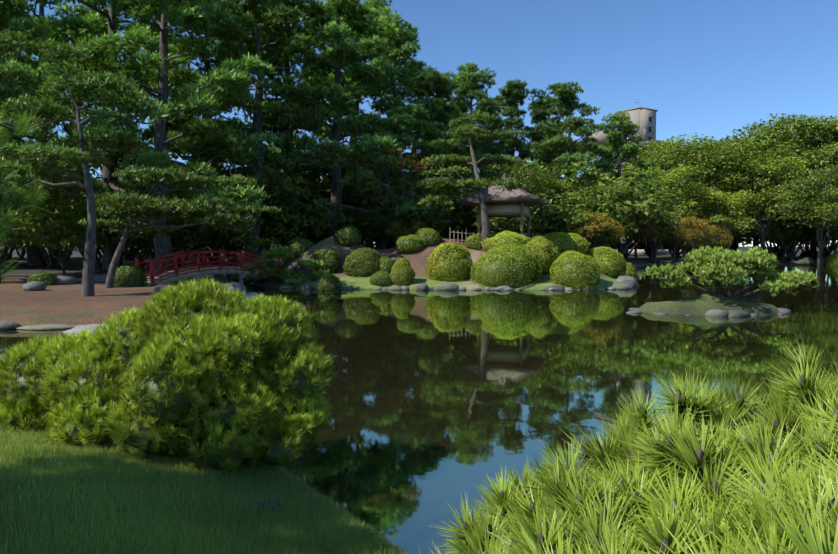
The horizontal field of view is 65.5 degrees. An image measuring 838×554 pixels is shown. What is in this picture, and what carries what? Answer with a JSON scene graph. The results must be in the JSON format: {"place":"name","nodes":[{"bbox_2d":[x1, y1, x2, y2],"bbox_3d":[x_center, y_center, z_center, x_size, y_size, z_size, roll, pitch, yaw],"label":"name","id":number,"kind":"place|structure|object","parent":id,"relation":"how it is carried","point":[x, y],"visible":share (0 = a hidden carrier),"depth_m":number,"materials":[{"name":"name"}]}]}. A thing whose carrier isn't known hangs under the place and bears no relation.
{"place":"outdoors","nodes":[
{"label":"outdoors","id":0,"kind":"place"},
{"bbox_2d":[0,264,837,553],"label":"pond water","id":1,"kind":"structure","parent":0,"point":[440,400],"depth_m":11.91,"materials":[{"name":"green liquid"}]},
{"bbox_2d":[0,237,837,535],"bbox_3d":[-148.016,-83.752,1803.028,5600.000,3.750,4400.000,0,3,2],"label":"ground","id":2,"kind":"structure","parent":0,"point":[56,305],"depth_m":26.42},
{"bbox_2d":[0,213,26,254],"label":"broadleaf","id":3,"kind":"object","parent":2,"relation":"on","point":[17,240],"visible":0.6,"depth_m":41.02,"materials":[{"name":"green plant"}]},
{"bbox_2d":[0,181,27,258],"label":"tree","id":4,"kind":"object","parent":2,"relation":"on","point":[7,248],"depth_m":65.67,"materials":[{"name":"green plant"}]},
{"bbox_2d":[15,244,25,258],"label":"tree","id":5,"kind":"object","parent":2,"relation":"on","point":[23,253],"depth_m":87.76,"materials":[{"name":"green plant"}]},
{"bbox_2d":[0,43,44,220],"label":"pine","id":6,"kind":"object","parent":2,"relation":"on","point":[18,142],"visible":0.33,"depth_m":31.68,"materials":[{"name":"green plant"}]},
{"bbox_2d":[0,106,49,279],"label":"pine bough","id":7,"kind":"object","parent":2,"relation":"on","point":[22,125],"visible":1,"depth_m":3.92,"materials":[{"name":"green plant"}]},
{"bbox_2d":[0,188,78,265],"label":"tree","id":8,"kind":"object","parent":2,"relation":"on","point":[8,256],"depth_m":53.75,"materials":[{"name":"green plant"}]},
{"bbox_2d":[0,0,82,189],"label":"pine","id":9,"kind":"object","parent":2,"relation":"on","point":[40,134],"visible":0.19,"depth_m":42.90,"materials":[{"name":"green plant"}]},
{"bbox_2d":[18,235,74,258],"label":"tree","id":10,"kind":"object","parent":2,"relation":"on","point":[66,253],"visible":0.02,"depth_m":66.28,"materials":[{"name":"green plant"}]},
{"bbox_2d":[0,187,104,267],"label":"tree","id":11,"kind":"object","parent":2,"relation":"on","point":[50,259],"visible":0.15,"depth_m":52.35,"materials":[{"name":"green plant"}]},
{"bbox_2d":[0,0,109,282],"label":"pine","id":12,"kind":"object","parent":2,"relation":"on","point":[14,69],"visible":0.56,"depth_m":29.36,"materials":[{"name":"green plant"}]},
{"bbox_2d":[23,211,103,274],"bbox_3d":[-24.492,-2.180,44.845,5.017,4.637,5.510,0,3,-4],"label":"broadleaf","id":13,"kind":"object","parent":2,"relation":"on","point":[68,223],"visible":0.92,"depth_m":43.84,"materials":[{"name":"green plant"}]},
{"bbox_2d":[1,0,153,265],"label":"pine","id":14,"kind":"object","parent":2,"relation":"on","point":[35,257],"depth_m":54.08,"materials":[{"name":"green plant"}]},
{"bbox_2d":[0,29,162,296],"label":"pine","id":15,"kind":"object","parent":2,"relation":"on","point":[78,84],"visible":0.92,"depth_m":22.80,"materials":[{"name":"green plant"}]},
{"bbox_2d":[2,178,180,269],"bbox_3d":[-25.587,-4.334,51.559,14.686,7.979,14.951,2,3,36],"label":"tree","id":16,"kind":"object","parent":2,"relation":"on","point":[69,208],"visible":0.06,"depth_m":47.14,"materials":[{"name":"green plant"}]},
{"bbox_2d":[70,181,149,269],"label":"tree","id":17,"kind":"object","parent":2,"relation":"on","point":[130,256],"visible":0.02,"depth_m":53.45,"materials":[{"name":"green plant"}]},
{"bbox_2d":[79,180,145,263],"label":"tree","id":18,"kind":"object","parent":2,"relation":"on","point":[131,254],"depth_m":61.18,"materials":[{"name":"green plant"}]},
{"bbox_2d":[0,0,232,270],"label":"pine","id":19,"kind":"object","parent":2,"relation":"on","point":[99,18],"visible":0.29,"depth_m":45.24,"materials":[{"name":"green plant"}]},
{"bbox_2d":[112,221,153,271],"bbox_3d":[-19.658,-2.286,46.237,3.899,3.866,3.940,-1,3,-25],"label":"broadleaf","id":20,"kind":"object","parent":2,"relation":"on","point":[129,242],"visible":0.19,"depth_m":45.59,"materials":[{"name":"green plant"}]},
{"bbox_2d":[1,0,286,271],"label":"pine","id":21,"kind":"object","parent":2,"relation":"on","point":[150,37],"visible":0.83,"depth_m":35.88,"materials":[{"name":"green plant"}]},
{"bbox_2d":[78,177,241,265],"bbox_3d":[-17.622,-3.782,45.655,11.042,7.351,11.453,0,3,-7],"label":"tree","id":22,"kind":"object","parent":2,"relation":"on","point":[147,223],"visible":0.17,"depth_m":42.84,"materials":[{"name":"green plant"}]},
{"bbox_2d":[0,275,337,475],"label":"shrub","id":23,"kind":"object","parent":2,"relation":"on","point":[183,370],"visible":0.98,"depth_m":5.75,"materials":[{"name":"green plant"}]},
{"bbox_2d":[106,215,243,267],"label":"tree","id":24,"kind":"object","parent":2,"relation":"on","point":[135,253],"visible":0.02,"depth_m":47.22,"materials":[{"name":"green plant"}]},
{"bbox_2d":[76,164,282,287],"bbox_3d":[-10.252,-2.039,28.014,8.644,5.588,4.766,0,3,2],"label":"pine tree","id":25,"kind":"object","parent":2,"relation":"on","point":[147,207],"visible":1,"depth_m":27.86,"materials":[{"name":"green plant"}]},
{"bbox_2d":[0,422,410,553],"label":"lawn grass","id":26,"kind":"structure","parent":2,"relation":"on","point":[57,497],"depth_m":4.39,"materials":[{"name":"green plant"}]},
{"bbox_2d":[100,0,313,264],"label":"pine","id":27,"kind":"object","parent":2,"relation":"on","point":[174,78],"visible":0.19,"depth_m":46.30,"materials":[{"name":"green plant"}]},
{"bbox_2d":[134,248,280,284],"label":"red bridge","id":28,"kind":"structure","parent":2,"relation":"on","point":[177,273],"depth_m":34.75,"materials":[{"name":"paint"}]},
{"bbox_2d":[184,169,245,264],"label":"tree","id":29,"kind":"object","parent":2,"relation":"on","point":[229,186],"visible":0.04,"depth_m":48.79,"materials":[{"name":"green plant"}]},
{"bbox_2d":[170,206,300,265],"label":"tree","id":30,"kind":"object","parent":2,"relation":"on","point":[187,239],"visible":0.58,"depth_m":44.22,"materials":[{"name":"green plant"}]},
{"bbox_2d":[190,210,317,255],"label":"tree","id":31,"kind":"object","parent":2,"relation":"on","point":[208,249],"visible":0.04,"depth_m":48.13,"materials":[{"name":"green plant"}]},
{"bbox_2d":[183,190,330,269],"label":"tree","id":32,"kind":"object","parent":2,"relation":"on","point":[261,240],"visible":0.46,"depth_m":43.53,"materials":[{"name":"green plant"}]},
{"bbox_2d":[149,0,372,268],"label":"pine","id":33,"kind":"object","parent":2,"relation":"on","point":[250,14],"visible":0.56,"depth_m":42.21,"materials":[{"name":"green plant"}]},
{"bbox_2d":[233,245,334,287],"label":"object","id":34,"kind":"object","parent":2,"relation":"on","point":[274,274],"visible":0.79,"depth_m":35.49,"materials":[{"name":"green plant"}]},
{"bbox_2d":[193,0,388,180],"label":"pine","id":35,"kind":"object","parent":2,"relation":"on","point":[282,61],"visible":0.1,"depth_m":53.95,"materials":[{"name":"green plant"}]},
{"bbox_2d":[243,177,364,262],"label":"tree","id":36,"kind":"object","parent":2,"relation":"on","point":[305,211],"visible":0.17,"depth_m":48.48,"materials":[{"name":"green plant"}]},
{"bbox_2d":[277,168,330,204],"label":"tree","id":37,"kind":"object","parent":2,"relation":"on","point":[306,175],"depth_m":58.42,"materials":[{"name":"green plant"}]},
{"bbox_2d":[300,176,343,209],"bbox_3d":[-9.739,-5.033,60.132,10.313,8.107,10.633,0,3,-2],"label":"broadleaf","id":38,"kind":"object","parent":2,"relation":"on","point":[327,183],"visible":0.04,"depth_m":57.85,"materials":[{"name":"green plant"}]},
{"bbox_2d":[310,212,386,247],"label":"tree","id":39,"kind":"object","parent":2,"relation":"on","point":[381,237],"visible":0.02,"depth_m":54.05,"materials":[{"name":"green plant"}]},
{"bbox_2d":[244,0,453,237],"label":"pine","id":40,"kind":"object","parent":2,"relation":"on","point":[336,21],"visible":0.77,"depth_m":45.43,"materials":[{"name":"green plant"}]},
{"bbox_2d":[299,0,433,187],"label":"pine","id":41,"kind":"object","parent":2,"relation":"on","point":[381,7],"visible":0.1,"depth_m":59.16,"materials":[{"name":"green plant"}]},
{"bbox_2d":[299,186,436,249],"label":"tree","id":42,"kind":"object","parent":2,"relation":"on","point":[349,196],"visible":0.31,"depth_m":48.44,"materials":[{"name":"green plant"}]},
{"bbox_2d":[349,146,441,242],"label":"tree","id":43,"kind":"object","parent":2,"relation":"on","point":[380,182],"visible":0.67,"depth_m":45.00,"materials":[{"name":"green plant"}]},
{"bbox_2d":[322,12,481,248],"bbox_3d":[-1.725,-11.209,52.443,11.771,20.810,10.945,2,3,30],"label":"pine","id":44,"kind":"object","parent":2,"relation":"on","point":[402,47],"visible":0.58,"depth_m":51.97,"materials":[{"name":"green plant"}]},
{"bbox_2d":[384,219,428,242],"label":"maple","id":45,"kind":"object","parent":2,"relation":"on","point":[397,233],"visible":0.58,"depth_m":44.43,"materials":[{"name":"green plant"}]},
{"bbox_2d":[0,257,829,512],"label":"shore rocks","id":46,"kind":"object","parent":2,"relation":"on","point":[628,282],"visible":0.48,"depth_m":28.53,"materials":[{"name":"grey stone"}]},
{"bbox_2d":[321,172,508,240],"bbox_3d":[-0.688,-4.832,52.108,15.419,8.377,15.698,-2,3,-33],"label":"tree","id":47,"kind":"object","parent":2,"relation":"on","point":[371,191],"visible":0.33,"depth_m":47.49,"materials":[{"name":"green plant"}]},
{"bbox_2d":[382,57,451,191],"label":"conifer","id":48,"kind":"object","parent":2,"relation":"on","point":[414,156],"visible":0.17,"depth_m":58.77,"materials":[{"name":"green plant"}]},
{"bbox_2d":[27,226,837,290],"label":"clipped shrubs","id":49,"kind":"object","parent":2,"relation":"on","point":[586,256],"visible":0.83,"depth_m":35.29,"materials":[{"name":"green plant"}]},
{"bbox_2d":[398,187,472,236],"bbox_3d":[1.049,-3.893,49.615,6.461,6.340,5.629,0,3,0],"label":"broadleaf","id":50,"kind":"object","parent":2,"relation":"on","point":[444,217],"visible":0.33,"depth_m":48.49,"materials":[{"name":"green plant"}]},
{"bbox_2d":[407,73,464,236],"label":"conifer","id":51,"kind":"object","parent":2,"relation":"on","point":[444,90],"visible":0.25,"depth_m":61.43,"materials":[{"name":"green plant"}]},
{"bbox_2d":[444,99,480,168],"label":"conifer","id":52,"kind":"object","parent":2,"relation":"on","point":[463,110],"visible":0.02,"depth_m":75.30,"materials":[{"name":"green plant"}]},
{"bbox_2d":[404,174,531,241],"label":"tree","id":53,"kind":"object","parent":2,"relation":"on","point":[446,229],"visible":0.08,"depth_m":48.99,"materials":[{"name":"green plant"}]},
{"bbox_2d":[418,112,528,251],"bbox_3d":[3.326,-6.064,40.571,6.944,9.394,9.226,0,3,2],"label":"pine tree","id":54,"kind":"object","parent":2,"relation":"on","point":[471,139],"visible":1,"depth_m":40.73,"materials":[{"name":"green plant"}]},
{"bbox_2d":[434,62,526,177],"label":"pine","id":55,"kind":"object","parent":2,"relation":"on","point":[467,78],"visible":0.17,"depth_m":67.65,"materials":[{"name":"green plant"}]},
{"bbox_2d":[446,91,520,179],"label":"conifer","id":56,"kind":"object","parent":2,"relation":"on","point":[486,104],"visible":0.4,"depth_m":57.02,"materials":[{"name":"green plant"}]},
{"bbox_2d":[450,232,542,240],"bbox_3d":[6.019,-2.237,39.746,8.276,1.494,2.253,-1,3,-27],"label":"bamboo fence","id":57,"kind":"object","parent":2,"relation":"on","point":[472,233],"visible":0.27,"depth_m":38.94,"materials":[{"name":"brown wood"}]},
{"bbox_2d":[456,173,548,236],"bbox_3d":[5.269,-3.985,40.154,4.866,4.820,4.866,1,3,19],"label":"gazebo","id":58,"kind":"object","parent":2,"relation":"on","point":[518,202],"visible":0.65,"depth_m":38.81,"materials":[{"name":"wood"},{"name":"thatch"}]},
{"bbox_2d":[439,207,565,241],"bbox_3d":[7.033,-3.495,51.147,10.472,5.689,10.661,-1,3,-15],"label":"bush","id":59,"kind":"object","parent":2,"relation":"on","point":[503,224],"visible":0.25,"depth_m":47.45,"materials":[{"name":"green plant"}]},
{"bbox_2d":[451,153,569,231],"bbox_3d":[7.293,-5.293,52.185,9.695,8.748,9.488,2,3,38],"label":"broadleaf","id":60,"kind":"object","parent":2,"relation":"on","point":[527,172],"visible":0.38,"depth_m":49.49,"materials":[{"name":"green plant"}]},
{"bbox_2d":[481,79,542,175],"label":"conifer","id":61,"kind":"object","parent":2,"relation":"on","point":[514,92],"visible":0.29,"depth_m":65.15,"materials":[{"name":"green plant"}]},
{"bbox_2d":[516,88,580,186],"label":"conifer","id":62,"kind":"object","parent":2,"relation":"on","point":[538,107],"visible":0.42,"depth_m":70.52,"materials":[{"name":"green plant"}]},
{"bbox_2d":[520,176,585,193],"bbox_3d":[11.422,-4.739,54.496,6.461,7.495,7.892,1,3,16],"label":"broadleaf","id":63,"kind":"object","parent":2,"relation":"on","point":[566,184],"visible":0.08,"depth_m":52.74,"materials":[{"name":"green plant"}]},
{"bbox_2d":[529,122,614,181],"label":"tree","id":64,"kind":"object","parent":2,"relation":"on","point":[580,145],"visible":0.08,"depth_m":115.86,"materials":[{"name":"green plant"}]},
{"bbox_2d":[529,80,626,196],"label":"pine","id":65,"kind":"object","parent":2,"relation":"on","point":[566,104],"visible":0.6,"depth_m":55.62,"materials":[{"name":"green plant"}]},
{"bbox_2d":[517,189,638,248],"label":"tree","id":66,"kind":"object","parent":2,"relation":"on","point":[579,218],"visible":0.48,"depth_m":46.67,"materials":[{"name":"green plant"}]},
{"bbox_2d":[497,161,680,252],"bbox_3d":[13.570,-4.857,53.591,15.329,8.328,15.606,0,3,4],"label":"broadleaf tree","id":67,"kind":"object","parent":2,"relation":"on","point":[662,217],"visible":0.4,"depth_m":48.88,"materials":[{"name":"green plant"}]},
{"bbox_2d":[559,210,625,248],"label":"maple","id":68,"kind":"object","parent":2,"relation":"on","point":[595,227],"visible":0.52,"depth_m":45.43,"materials":[{"name":"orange plant"}]},
{"bbox_2d":[556,184,636,246],"bbox_3d":[13.228,-3.874,49.162,6.458,6.459,6.607,-2,3,-31],"label":"broadleaf","id":69,"kind":"object","parent":2,"relation":"on","point":[618,190],"visible":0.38,"depth_m":47.93,"materials":[{"name":"green plant"}]},
{"bbox_2d":[523,171,683,253],"bbox_3d":[14.703,-5.790,61.931,17.491,9.503,17.807,-2,3,-37],"label":"tree","id":70,"kind":"object","parent":2,"relation":"on","point":[666,191],"visible":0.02,"depth_m":57.94,"materials":[{"name":"green plant"}]},
{"bbox_2d":[591,203,660,255],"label":"maple","id":71,"kind":"object","parent":2,"relation":"on","point":[640,215],"visible":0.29,"depth_m":50.44,"materials":[{"name":"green plant"}]},
{"bbox_2d":[416,338,837,553],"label":"pine","id":72,"kind":"object","parent":2,"relation":"on","point":[715,472],"visible":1,"depth_m":1.00,"materials":[{"name":"green plant"}]},
{"bbox_2d":[587,110,667,249],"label":"pine","id":73,"kind":"object","parent":2,"relation":"on","point":[630,150],"visible":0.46,"depth_m":60.25,"materials":[{"name":"green plant"}]},
{"bbox_2d":[634,238,640,256],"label":"broadleaf","id":74,"kind":"object","parent":2,"relation":"on","point":[635,251],"visible":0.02,"depth_m":90.84,"materials":[{"name":"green plant"}]},
{"bbox_2d":[624,190,656,256],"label":"tree","id":75,"kind":"object","parent":2,"relation":"on","point":[648,250],"depth_m":98.45,"materials":[{"name":"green plant"}]},
{"bbox_2d":[619,200,683,257],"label":"tree","id":76,"kind":"object","parent":2,"relation":"on","point":[626,254],"visible":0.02,"depth_m":87.02,"materials":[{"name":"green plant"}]},
{"bbox_2d":[623,210,697,265],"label":"maple","id":77,"kind":"object","parent":2,"relation":"on","point":[683,232],"visible":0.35,"depth_m":54.91,"materials":[{"name":"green plant"}]},
{"bbox_2d":[588,99,738,254],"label":"hotel building","id":78,"kind":"structure","parent":2,"relation":"on","point":[644,118],"depth_m":136.69,"materials":[{"name":"concrete"}]},
{"bbox_2d":[621,159,707,263],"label":"broadleaf","id":79,"kind":"object","parent":2,"relation":"on","point":[673,175],"visible":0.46,"depth_m":75.80,"materials":[{"name":"green plant"}]},
{"bbox_2d":[641,195,693,257],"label":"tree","id":80,"kind":"object","parent":2,"relation":"on","point":[670,245],"depth_m":100.98,"materials":[{"name":"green plant"}]},
{"bbox_2d":[610,149,733,257],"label":"broadleaf","id":81,"kind":"object","parent":2,"relation":"on","point":[671,165],"visible":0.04,"depth_m":95.64,"materials":[{"name":"green plant"}]},
{"bbox_2d":[665,216,688,257],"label":"broadleaf","id":82,"kind":"object","parent":2,"relation":"on","point":[676,247],"depth_m":82.78,"materials":[{"name":"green plant"}]},
{"bbox_2d":[639,203,726,257],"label":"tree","id":83,"kind":"object","parent":2,"relation":"on","point":[671,253],"depth_m":87.26,"materials":[{"name":"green plant"}]},
{"bbox_2d":[656,216,713,263],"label":"maple","id":84,"kind":"object","parent":2,"relation":"on","point":[698,225],"visible":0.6,"depth_m":60.23,"materials":[{"name":"brown plant"}]},
{"bbox_2d":[661,206,747,254],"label":"tree","id":85,"kind":"object","parent":2,"relation":"on","point":[733,232],"visible":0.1,"depth_m":80.92,"materials":[{"name":"green plant"}]},
{"bbox_2d":[612,133,801,254],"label":"broadleaf","id":86,"kind":"object","parent":2,"relation":"on","point":[719,161],"visible":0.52,"depth_m":80.98,"materials":[{"name":"green plant"}]},
{"bbox_2d":[684,224,733,249],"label":"maple","id":87,"kind":"object","parent":2,"relation":"on","point":[725,241],"visible":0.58,"depth_m":67.99,"materials":[{"name":"brown plant"}]},
{"bbox_2d":[678,187,757,248],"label":"broadleaf","id":88,"kind":"object","parent":2,"relation":"on","point":[719,195],"visible":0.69,"depth_m":76.55,"materials":[{"name":"green plant"}]},
{"bbox_2d":[698,211,756,248],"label":"tree","id":89,"kind":"object","parent":2,"relation":"on","point":[741,241],"visible":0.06,"depth_m":83.75,"materials":[{"name":"green plant"}]},
{"bbox_2d":[639,244,819,302],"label":"islet pine","id":90,"kind":"object","parent":2,"relation":"on","point":[729,268],"depth_m":22.20,"materials":[{"name":"green plant"}]},
{"bbox_2d":[710,213,756,249],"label":"broadleaf","id":91,"kind":"object","parent":2,"relation":"on","point":[747,235],"visible":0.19,"depth_m":81.25,"materials":[{"name":"green plant"}]},
{"bbox_2d":[680,136,809,251],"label":"broadleaf","id":92,"kind":"object","parent":2,"relation":"on","point":[734,248],"depth_m":90.17,"materials":[{"name":"green plant"}]},
{"bbox_2d":[690,113,837,259],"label":"broadleaf","id":93,"kind":"object","parent":2,"relation":"on","point":[779,127],"visible":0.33,"depth_m":85.69,"materials":[{"name":"green plant"}]},
{"bbox_2d":[711,156,816,250],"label":"broadleaf","id":94,"kind":"object","parent":2,"relation":"on","point":[763,231],"visible":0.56,"depth_m":78.72,"materials":[{"name":"green plant"}]},
{"bbox_2d":[753,236,783,256],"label":"tree","id":95,"kind":"object","parent":2,"relation":"on","point":[780,254],"visible":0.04,"depth_m":101.16,"materials":[{"name":"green plant"}]},
{"bbox_2d":[718,209,823,257],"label":"tree","id":96,"kind":"object","parent":2,"relation":"on","point":[771,251],"visible":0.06,"depth_m":83.50,"materials":[{"name":"green plant"}]},
{"bbox_2d":[731,132,819,249],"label":"broadleaf","id":97,"kind":"object","parent":2,"relation":"on","point":[754,245],"depth_m":102.86,"materials":[{"name":"green plant"}]},
{"bbox_2d":[751,238,817,257],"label":"tree","id":98,"kind":"object","parent":2,"relation":"on","point":[807,253],"depth_m":98.63,"materials":[{"name":"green plant"}]},
{"bbox_2d":[755,216,814,260],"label":"broadleaf","id":99,"kind":"object","parent":2,"relation":"on","point":[773,233],"visible":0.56,"depth_m":81.33,"materials":[{"name":"green plant"}]},
{"bbox_2d":[735,183,837,260],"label":"tree","id":100,"kind":"object","parent":2,"relation":"on","point":[792,255],"visible":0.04,"depth_m":81.83,"materials":[{"name":"green plant"}]},
{"bbox_2d":[758,165,837,265],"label":"broadleaf","id":101,"kind":"object","parent":2,"relation":"on","point":[804,183],"visible":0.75,"depth_m":75.53,"materials":[{"name":"green plant"}]},
{"bbox_2d":[761,116,837,202],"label":"broadleaf","id":102,"kind":"object","parent":2,"relation":"on","point":[817,126],"visible":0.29,"depth_m":86.25,"materials":[{"name":"green plant"}]},
{"bbox_2d":[767,220,837,259],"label":"tree","id":103,"kind":"object","parent":2,"relation":"on","point":[813,239],"visible":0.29,"depth_m":82.08,"materials":[{"name":"green plant"}]},
{"bbox_2d":[784,142,829,257],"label":"broadleaf","id":104,"kind":"object","parent":2,"relation":"on","point":[813,254],"depth_m":97.85,"materials":[{"name":"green plant"}]},
{"bbox_2d":[801,185,837,233],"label":"broadleaf","id":105,"kind":"object","parent":2,"relation":"on","point":[831,192],"visible":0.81,"depth_m":73.63,"materials":[{"name":"green plant"}]},
{"bbox_2d":[806,217,837,252],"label":"broadleaf","id":106,"kind":"object","parent":2,"relation":"on","point":[835,247],"visible":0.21,"depth_m":80.09,"materials":[{"name":"green plant"}]},
{"bbox_2d":[806,143,837,193],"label":"broadleaf","id":107,"kind":"object","parent":2,"relation":"on","point":[814,168],"visible":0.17,"depth_m":85.74,"materials":[{"name":"green plant"}]},
{"bbox_2d":[824,196,835,255],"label":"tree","id":108,"kind":"object","parent":2,"relation":"on","point":[826,249],"depth_m":96.72,"materials":[{"name":"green plant"}]},
{"bbox_2d":[10,0,837,246],"label":"sky","id":109,"kind":"structure","parent":0,"point":[714,68],"materials":[{"name":"blue"}]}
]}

